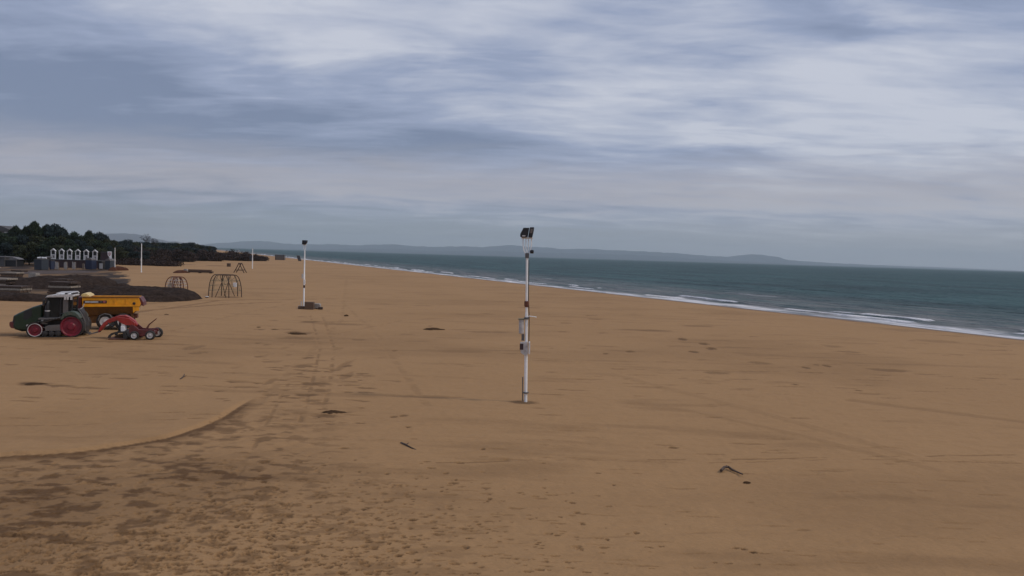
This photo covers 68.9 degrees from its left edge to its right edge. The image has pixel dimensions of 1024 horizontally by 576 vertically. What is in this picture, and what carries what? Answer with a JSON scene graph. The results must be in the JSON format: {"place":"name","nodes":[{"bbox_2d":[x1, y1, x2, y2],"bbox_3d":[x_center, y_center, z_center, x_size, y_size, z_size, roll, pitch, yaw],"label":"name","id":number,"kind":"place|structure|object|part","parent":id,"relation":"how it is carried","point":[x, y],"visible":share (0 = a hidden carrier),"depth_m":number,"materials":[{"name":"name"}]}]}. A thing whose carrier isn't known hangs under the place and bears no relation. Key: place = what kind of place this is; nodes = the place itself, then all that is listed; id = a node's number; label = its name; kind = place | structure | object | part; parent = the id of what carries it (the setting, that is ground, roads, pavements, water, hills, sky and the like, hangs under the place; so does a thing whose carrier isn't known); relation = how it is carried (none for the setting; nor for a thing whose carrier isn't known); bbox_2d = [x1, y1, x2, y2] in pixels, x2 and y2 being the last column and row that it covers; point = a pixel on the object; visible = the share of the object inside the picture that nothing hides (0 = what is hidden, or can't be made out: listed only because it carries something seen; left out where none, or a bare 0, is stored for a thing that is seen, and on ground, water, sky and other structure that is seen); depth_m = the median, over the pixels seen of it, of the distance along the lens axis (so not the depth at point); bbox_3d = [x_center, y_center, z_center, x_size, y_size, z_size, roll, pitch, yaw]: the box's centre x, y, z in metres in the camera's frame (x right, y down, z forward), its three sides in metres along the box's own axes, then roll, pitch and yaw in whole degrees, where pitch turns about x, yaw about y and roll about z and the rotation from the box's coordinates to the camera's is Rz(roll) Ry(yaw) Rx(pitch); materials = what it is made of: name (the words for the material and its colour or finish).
{"place":"outdoors","nodes":[
{"label":"outdoors","id":0,"kind":"place"},
{"bbox_2d":[0,226,21,232],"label":"house","id":1,"kind":"structure","parent":0,"point":[4,229],"depth_m":299.16,"materials":[{"name":"white paint"}]},
{"bbox_2d":[49,252,112,268],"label":"beach huts","id":2,"kind":"structure","parent":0,"point":[104,255],"depth_m":219.26,"materials":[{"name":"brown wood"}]},
{"bbox_2d":[50,248,56,258],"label":"beach cabin","id":3,"kind":"object","parent":2,"relation":"on","point":[54,255],"visible":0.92,"depth_m":220.02,"materials":[{"name":"white paint"}]},
{"bbox_2d":[59,249,64,258],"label":"beach cabin","id":4,"kind":"object","parent":2,"relation":"on","point":[62,256],"visible":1,"depth_m":220.00,"materials":[{"name":"white wood"}]},
{"bbox_2d":[66,249,72,259],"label":"beach cabin","id":5,"kind":"object","parent":2,"relation":"on","point":[70,256],"visible":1,"depth_m":220.00,"materials":[{"name":"white wood"}]},
{"bbox_2d":[75,249,80,259],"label":"beach cabin","id":6,"kind":"object","parent":2,"relation":"on","point":[78,256],"visible":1,"depth_m":220.02,"materials":[{"name":"white wood"}]},
{"bbox_2d":[83,249,88,259],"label":"beach cabin","id":7,"kind":"object","parent":2,"relation":"on","point":[86,255],"visible":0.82,"depth_m":220.02,"materials":[{"name":"white wood"}]},
{"bbox_2d":[92,250,97,259],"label":"beach cabin","id":8,"kind":"object","parent":2,"relation":"on","point":[95,254],"visible":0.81,"depth_m":220.05,"materials":[{"name":"white wood"}]},
{"bbox_2d":[98,261,104,268],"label":"kiosk","id":9,"kind":"object","parent":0,"point":[103,262],"visible":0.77,"depth_m":213.48,"materials":[{"name":"black plastic"}]},
{"bbox_2d":[106,233,221,247],"bbox_3d":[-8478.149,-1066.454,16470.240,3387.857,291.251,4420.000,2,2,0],"label":"hills","id":10,"kind":"structure","parent":0,"point":[118,237],"depth_m":16503.67,"materials":[{"name":"grey"}]},
{"bbox_2d":[0,250,1023,575],"bbox_3d":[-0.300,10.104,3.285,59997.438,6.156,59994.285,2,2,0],"label":"ground","id":11,"kind":"structure","parent":0,"point":[842,446],"depth_m":30.07,"materials":[{"name":"brown sand"}]},
{"bbox_2d":[0,232,12,254],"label":"tree","id":12,"kind":"object","parent":11,"relation":"on","point":[3,237],"visible":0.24,"depth_m":248.65,"materials":[{"name":"green plant"}]},
{"bbox_2d":[0,242,13,255],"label":"tree","id":13,"kind":"object","parent":11,"relation":"on","point":[6,249],"visible":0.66,"depth_m":230.78,"materials":[{"name":"green plant"}]},
{"bbox_2d":[0,278,17,284],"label":"timber stack","id":14,"kind":"object","parent":11,"relation":"on","point":[6,281],"visible":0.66,"depth_m":116.65,"materials":[{"name":"brown wood"}]},
{"bbox_2d":[0,256,23,266],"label":"hut","id":15,"kind":"object","parent":11,"relation":"on","point":[8,261],"visible":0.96,"depth_m":215.75,"materials":[{"name":"grey"}]},
{"bbox_2d":[0,272,23,276],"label":"timber stack","id":16,"kind":"object","parent":11,"relation":"on","point":[13,274],"visible":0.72,"depth_m":147.15,"materials":[{"name":"brown wood"}]},
{"bbox_2d":[0,276,24,281],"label":"seaweed heap","id":17,"kind":"object","parent":11,"relation":"on","point":[20,278],"visible":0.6,"depth_m":135.18,"materials":[{"name":"plant"}]},
{"bbox_2d":[8,225,21,236],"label":"pine tree","id":18,"kind":"object","parent":11,"relation":"on","point":[14,231],"visible":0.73,"depth_m":260.69,"materials":[{"name":"green plant"}]},
{"bbox_2d":[0,285,32,292],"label":"timber stack","id":19,"kind":"object","parent":11,"relation":"on","point":[15,288],"visible":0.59,"depth_m":97.06,"materials":[{"name":"brown wood"}]},
{"bbox_2d":[10,244,29,262],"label":"tree","id":20,"kind":"object","parent":11,"relation":"on","point":[21,251],"visible":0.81,"depth_m":229.30,"materials":[{"name":"green plant"}]},
{"bbox_2d":[0,292,47,301],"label":"seaweed heap","id":21,"kind":"object","parent":11,"relation":"on","point":[23,297],"visible":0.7,"depth_m":91.29,"materials":[{"name":"brown plant"}]},
{"bbox_2d":[24,241,36,264],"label":"tree","id":22,"kind":"object","parent":11,"relation":"on","point":[30,245],"visible":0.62,"depth_m":233.04,"materials":[{"name":"green plant"}]},
{"bbox_2d":[28,273,39,277],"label":"concrete block","id":23,"kind":"object","parent":11,"relation":"on","point":[33,274],"visible":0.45,"depth_m":133.26,"materials":[{"name":"concrete"}]},
{"bbox_2d":[24,220,44,262],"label":"pine tree","id":24,"kind":"object","parent":11,"relation":"on","point":[33,228],"visible":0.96,"depth_m":253.67,"materials":[{"name":"green plant"}]},
{"bbox_2d":[24,383,46,384],"bbox_3d":[-24.533,4.927,38.403,1.755,0.096,0.780,1,2,-9],"label":"seaweed clump","id":25,"kind":"object","parent":11,"relation":"on","point":[34,383],"visible":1,"depth_m":38.26,"materials":[{"name":"brown plant"}]},
{"bbox_2d":[28,235,44,245],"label":"tree","id":26,"kind":"object","parent":11,"relation":"on","point":[37,240],"visible":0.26,"depth_m":236.90,"materials":[{"name":"green plant"}]},
{"bbox_2d":[32,244,49,261],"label":"tree","id":27,"kind":"object","parent":11,"relation":"on","point":[42,249],"visible":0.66,"depth_m":230.72,"materials":[{"name":"green plant"}]},
{"bbox_2d":[34,259,48,269],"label":"storage container","id":28,"kind":"object","parent":11,"relation":"on","point":[41,264],"visible":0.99,"depth_m":194.42,"materials":[{"name":"grey metal"}]},
{"bbox_2d":[41,224,49,239],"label":"pine tree","id":29,"kind":"object","parent":11,"relation":"on","point":[44,227],"visible":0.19,"depth_m":260.58,"materials":[{"name":"green plant"}]},
{"bbox_2d":[9,292,91,336],"bbox_3d":[-36.058,2.055,58.473,5.427,3.439,2.560,1,3,-16],"label":"tracked tractor","id":30,"kind":"object","parent":11,"relation":"on","point":[48,316],"visible":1,"depth_m":57.78,"materials":[{"name":"metal"}]},
{"bbox_3d":[-34.730,1.444,58.092,0.361,1.154,0.040,1,3,-16],"label":"side window","id":31,"kind":"part","parent":30,"relation":"part of","materials":[{"name":"grey glass"}]},
{"bbox_2d":[42,236,59,252],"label":"tree","id":32,"kind":"object","parent":11,"relation":"on","point":[50,241],"visible":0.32,"depth_m":235.05,"materials":[{"name":"green plant"}]},
{"bbox_2d":[49,261,54,269],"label":"locker","id":33,"kind":"object","parent":11,"relation":"on","point":[51,265],"visible":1,"depth_m":200.04,"materials":[{"name":"metal"}]},
{"bbox_2d":[46,245,63,258],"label":"tree","id":34,"kind":"object","parent":11,"relation":"on","point":[57,248],"visible":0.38,"depth_m":229.50,"materials":[{"name":"green plant"}]},
{"bbox_2d":[43,223,67,245],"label":"pine tree","id":35,"kind":"object","parent":11,"relation":"on","point":[56,230],"visible":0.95,"depth_m":255.71,"materials":[{"name":"green plant"}]},
{"bbox_2d":[55,261,59,268],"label":"panel stack","id":36,"kind":"object","parent":11,"relation":"on","point":[57,266],"visible":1,"depth_m":202.87,"materials":[{"name":"grey wood"}]},
{"bbox_2d":[23,270,96,273],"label":"debris bank","id":37,"kind":"structure","parent":11,"relation":"on","point":[59,272],"depth_m":177.80,"materials":[{"name":"brown plant"}]},
{"bbox_2d":[54,235,65,245],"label":"tree","id":38,"kind":"object","parent":11,"relation":"on","point":[61,239],"visible":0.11,"depth_m":238.61,"materials":[{"name":"green plant"}]},
{"bbox_2d":[10,274,117,288],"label":"seaweed heap","id":39,"kind":"object","parent":11,"relation":"on","point":[37,282],"visible":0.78,"depth_m":121.96,"materials":[{"name":"brown plant"}]},
{"bbox_2d":[47,281,80,293],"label":"timber stack","id":40,"kind":"object","parent":11,"relation":"on","point":[57,287],"visible":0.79,"depth_m":105.56,"materials":[{"name":"brown wood"}]},
{"bbox_2d":[58,245,71,258],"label":"tree","id":41,"kind":"object","parent":11,"relation":"on","point":[65,248],"visible":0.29,"depth_m":229.07,"materials":[{"name":"green plant"}]},
{"bbox_2d":[63,238,77,246],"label":"tree","id":42,"kind":"object","parent":11,"relation":"on","point":[68,242],"visible":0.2,"depth_m":236.63,"materials":[{"name":"green plant"}]},
{"bbox_2d":[68,245,81,259],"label":"tree","id":43,"kind":"object","parent":11,"relation":"on","point":[74,248],"visible":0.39,"depth_m":230.29,"materials":[{"name":"green plant"}]},
{"bbox_2d":[69,231,82,242],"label":"tree","id":44,"kind":"object","parent":11,"relation":"on","point":[74,236],"visible":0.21,"depth_m":278.21,"materials":[{"name":"green plant"}]},
{"bbox_2d":[74,239,86,259],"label":"tree","id":45,"kind":"object","parent":11,"relation":"on","point":[80,243],"visible":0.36,"depth_m":244.99,"materials":[{"name":"green plant"}]},
{"bbox_2d":[83,230,93,240],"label":"pine tree","id":46,"kind":"object","parent":11,"relation":"on","point":[88,234],"visible":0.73,"depth_m":283.58,"materials":[{"name":"green plant"}]},
{"bbox_2d":[81,246,99,259],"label":"tree","id":47,"kind":"object","parent":11,"relation":"on","point":[90,249],"visible":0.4,"depth_m":231.08,"materials":[{"name":"green plant"}]},
{"bbox_2d":[85,238,95,248],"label":"tree","id":48,"kind":"object","parent":11,"relation":"on","point":[89,242],"visible":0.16,"depth_m":249.00,"materials":[{"name":"green plant"}]},
{"bbox_2d":[85,258,96,268],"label":"storage container","id":49,"kind":"object","parent":11,"relation":"on","point":[90,263],"visible":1,"depth_m":209.72,"materials":[{"name":"blue metal"}]},
{"bbox_2d":[91,248,106,259],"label":"tree","id":50,"kind":"object","parent":11,"relation":"on","point":[99,250],"visible":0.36,"depth_m":231.85,"materials":[{"name":"green plant"}]},
{"bbox_2d":[92,232,108,243],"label":"pine tree","id":51,"kind":"object","parent":11,"relation":"on","point":[100,236],"visible":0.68,"depth_m":290.16,"materials":[{"name":"green plant"}]},
{"bbox_2d":[91,239,109,252],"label":"tree","id":52,"kind":"object","parent":11,"relation":"on","point":[97,244],"visible":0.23,"depth_m":244.68,"materials":[{"name":"green plant"}]},
{"bbox_2d":[56,291,146,329],"bbox_3d":[-35.593,1.912,64.260,7.248,3.166,2.500,1,3,-20],"label":"dump truck","id":53,"kind":"object","parent":11,"relation":"on","point":[100,310],"visible":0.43,"depth_m":63.60,"materials":[{"name":"yellow paint"}]},
{"bbox_2d":[105,259,113,269],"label":"storage container","id":54,"kind":"object","parent":11,"relation":"on","point":[109,263],"visible":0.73,"depth_m":212.33,"materials":[{"name":"blue metal"}]},
{"bbox_2d":[103,238,115,247],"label":"tree","id":55,"kind":"object","parent":11,"relation":"on","point":[107,241],"visible":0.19,"depth_m":289.36,"materials":[{"name":"green plant"}]},
{"bbox_2d":[107,251,111,258],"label":"crest sign","id":56,"kind":"object","parent":11,"relation":"on","point":[110,254],"visible":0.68,"depth_m":217.01,"materials":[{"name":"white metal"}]},
{"bbox_2d":[107,246,113,258],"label":"tree","id":57,"kind":"object","parent":11,"relation":"on","point":[110,248],"visible":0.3,"depth_m":249.27,"materials":[{"name":"green plant"}]},
{"bbox_2d":[114,248,115,266],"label":"pole","id":58,"kind":"object","parent":11,"relation":"on","point":[114,257],"visible":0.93,"depth_m":205.93,"materials":[{"name":"metal"}]},
{"bbox_2d":[108,266,128,270],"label":"brush heap","id":59,"kind":"object","parent":11,"relation":"on","point":[118,268],"visible":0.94,"depth_m":206.50,"materials":[{"name":"brown plant"}]},
{"bbox_2d":[113,247,124,259],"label":"tree","id":60,"kind":"object","parent":11,"relation":"on","point":[118,249],"visible":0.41,"depth_m":298.88,"materials":[{"name":"green plant"}]},
{"bbox_2d":[116,251,130,259],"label":"tree","id":61,"kind":"object","parent":11,"relation":"on","point":[121,254],"visible":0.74,"depth_m":283.55,"materials":[{"name":"green plant"}]},
{"bbox_2d":[89,315,162,339],"bbox_3d":[-30.100,3.042,58.024,5.118,1.870,2.270,1,3,-13],"label":"land leveller","id":62,"kind":"object","parent":11,"relation":"on","point":[135,330],"visible":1,"depth_m":57.52,"materials":[{"name":"red paint"}]},
{"bbox_2d":[114,334,130,338],"bbox_3d":[-30.261,3.766,58.403,1.341,0.442,1.816,2,2,0],"label":"sand pile","id":63,"kind":"object","parent":62,"relation":"in","point":[119,336],"visible":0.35,"depth_m":57.77,"materials":[{"name":"brown sand"}]},
{"bbox_2d":[122,240,132,244],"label":"tree","id":64,"kind":"object","parent":11,"relation":"on","point":[127,242],"visible":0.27,"depth_m":349.08,"materials":[{"name":"green plant"}]},
{"bbox_2d":[125,244,140,250],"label":"tree","id":65,"kind":"object","parent":11,"relation":"on","point":[129,245],"visible":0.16,"depth_m":319.01,"materials":[{"name":"green plant"}]},
{"bbox_2d":[127,251,140,259],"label":"tree","id":66,"kind":"object","parent":11,"relation":"on","point":[133,254],"visible":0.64,"depth_m":294.16,"materials":[{"name":"green plant"}]},
{"bbox_2d":[71,283,202,301],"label":"seaweed heap","id":67,"kind":"object","parent":11,"relation":"on","point":[159,294],"visible":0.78,"depth_m":98.53,"materials":[{"name":"brown plant"}]},
{"bbox_2d":[140,243,141,271],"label":"pole","id":68,"kind":"object","parent":11,"relation":"on","point":[141,257],"visible":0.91,"depth_m":199.73,"materials":[{"name":"white metal"}]},
{"bbox_2d":[140,251,150,259],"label":"tree","id":69,"kind":"object","parent":11,"relation":"on","point":[145,255],"visible":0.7,"depth_m":304.06,"materials":[{"name":"green plant"}]},
{"bbox_2d":[140,235,157,243],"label":"bare tree","id":70,"kind":"object","parent":11,"relation":"on","point":[148,237],"visible":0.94,"depth_m":398.80,"materials":[{"name":"brown plant"}]},
{"bbox_2d":[116,257,183,265],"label":"bush thicket","id":71,"kind":"object","parent":11,"relation":"on","point":[135,261],"visible":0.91,"depth_m":265.81,"materials":[{"name":"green plant"}]},
{"bbox_2d":[133,246,166,259],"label":"bush thicket","id":72,"kind":"object","parent":11,"relation":"on","point":[160,255],"visible":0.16,"depth_m":316.59,"materials":[{"name":"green plant"}]},
{"bbox_2d":[157,245,170,248],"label":"tree","id":73,"kind":"object","parent":11,"relation":"on","point":[167,246],"visible":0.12,"depth_m":369.23,"materials":[{"name":"green plant"}]},
{"bbox_2d":[155,247,197,261],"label":"bush thicket","id":74,"kind":"object","parent":11,"relation":"on","point":[178,255],"visible":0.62,"depth_m":350.69,"materials":[{"name":"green plant"}]},
{"bbox_2d":[165,276,187,288],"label":"climbing dome","id":75,"kind":"structure","parent":11,"relation":"on","point":[172,283],"depth_m":124.44,"materials":[{"name":"metal"}]},
{"bbox_2d":[173,270,188,272],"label":"sand heap","id":76,"kind":"object","parent":11,"relation":"on","point":[180,271],"visible":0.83,"depth_m":203.37,"materials":[{"name":"sand"}]},
{"bbox_2d":[188,242,195,248],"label":"tree","id":77,"kind":"object","parent":11,"relation":"on","point":[192,244],"visible":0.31,"depth_m":518.57,"materials":[{"name":"green plant"}]},
{"bbox_2d":[188,269,213,272],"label":"timber pile","id":78,"kind":"object","parent":11,"relation":"on","point":[199,271],"visible":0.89,"depth_m":206.77,"materials":[{"name":"brown wood"}]},
{"bbox_2d":[188,248,225,260],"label":"bush thicket","id":79,"kind":"object","parent":11,"relation":"on","point":[205,255],"visible":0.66,"depth_m":387.64,"materials":[{"name":"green plant"}]},
{"bbox_2d":[208,274,241,297],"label":"climbing dome","id":80,"kind":"structure","parent":11,"relation":"on","point":[228,284],"depth_m":110.40,"materials":[{"name":"brown metal"}]},
{"bbox_2d":[217,249,254,260],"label":"bush thicket","id":81,"kind":"object","parent":11,"relation":"on","point":[231,255],"visible":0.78,"depth_m":419.51,"materials":[{"name":"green plant"}]},
{"bbox_2d":[233,263,246,272],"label":"swing frame","id":82,"kind":"object","parent":11,"relation":"on","point":[239,267],"visible":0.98,"depth_m":218.96,"materials":[{"name":"brown wood"}]},
{"bbox_2d":[253,254,268,260],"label":"bush thicket","id":83,"kind":"object","parent":11,"relation":"on","point":[260,258],"visible":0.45,"depth_m":434.83,"materials":[{"name":"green plant"}]},
{"bbox_2d":[275,255,284,259],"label":"beach hut","id":84,"kind":"object","parent":11,"relation":"on","point":[279,257],"visible":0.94,"depth_m":499.73,"materials":[{"name":"brown wood"}]},
{"bbox_2d":[288,332,305,334],"bbox_3d":[-18.677,3.930,64.800,1.720,0.173,1.167,1,2,-10],"label":"seaweed clump","id":85,"kind":"object","parent":11,"relation":"on","point":[296,333],"visible":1,"depth_m":64.60,"materials":[{"name":"brown plant"}]},
{"bbox_2d":[297,240,307,307],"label":"floodlight pole","id":86,"kind":"object","parent":11,"relation":"on","point":[304,242],"visible":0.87,"depth_m":93.09,"materials":[{"name":"white metal"}]},
{"bbox_2d":[304,302,314,309],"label":"crate","id":87,"kind":"object","parent":11,"relation":"on","point":[309,306],"visible":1,"depth_m":91.06,"materials":[{"name":"brown wood"}]},
{"bbox_2d":[314,303,320,308],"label":"concrete block","id":88,"kind":"object","parent":11,"relation":"on","point":[316,305],"depth_m":92.25,"materials":[{"name":"grey concrete"}]},
{"bbox_2d":[322,410,346,413],"bbox_3d":[-8.034,5.591,33.624,1.294,0.158,0.660,1,2,-9],"label":"sand clod","id":89,"kind":"object","parent":11,"relation":"on","point":[332,411],"visible":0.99,"depth_m":33.59,"materials":[{"name":"brown sand"}]},
{"bbox_2d":[423,328,444,329],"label":"seaweed clump","id":90,"kind":"object","parent":11,"relation":"on","point":[433,329],"visible":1,"depth_m":71.65,"materials":[{"name":"brown plant"}]},
{"bbox_2d":[518,227,536,401],"bbox_3d":[0.775,1.501,37.377,0.920,9.047,0.660,1,2,0],"label":"floodlight pole","id":91,"kind":"object","parent":11,"relation":"on","point":[526,343],"visible":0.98,"depth_m":37.30,"materials":[{"name":"white metal"}]},
{"bbox_2d":[720,465,742,474],"bbox_3d":[7.762,6.376,26.150,0.803,0.141,0.616,3,3,32],"label":"driftwood","id":92,"kind":"object","parent":11,"relation":"on","point":[724,467],"visible":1,"depth_m":26.18,"materials":[{"name":"wood"}]},
{"bbox_2d":[0,0,1023,270],"label":"sky","id":93,"kind":"structure","parent":0,"point":[866,132],"materials":[{"name":"grey"}]},
{"bbox_2d":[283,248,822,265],"bbox_3d":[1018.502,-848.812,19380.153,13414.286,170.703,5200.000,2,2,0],"label":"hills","id":94,"kind":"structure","parent":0,"point":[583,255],"depth_m":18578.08,"materials":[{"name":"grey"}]},
{"bbox_2d":[201,241,1012,270],"bbox_3d":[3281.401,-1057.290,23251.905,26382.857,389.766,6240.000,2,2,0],"label":"hills","id":95,"kind":"structure","parent":0,"point":[508,248],"depth_m":22802.32,"materials":[{"name":"grey"}]},
{"bbox_2d":[217,248,1023,339],"bbox_3d":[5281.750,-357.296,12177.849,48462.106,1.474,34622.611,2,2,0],"label":"sea","id":96,"kind":"structure","parent":0,"point":[986,302],"depth_m":283.30,"materials":[{"name":"liquid"}]}
]}

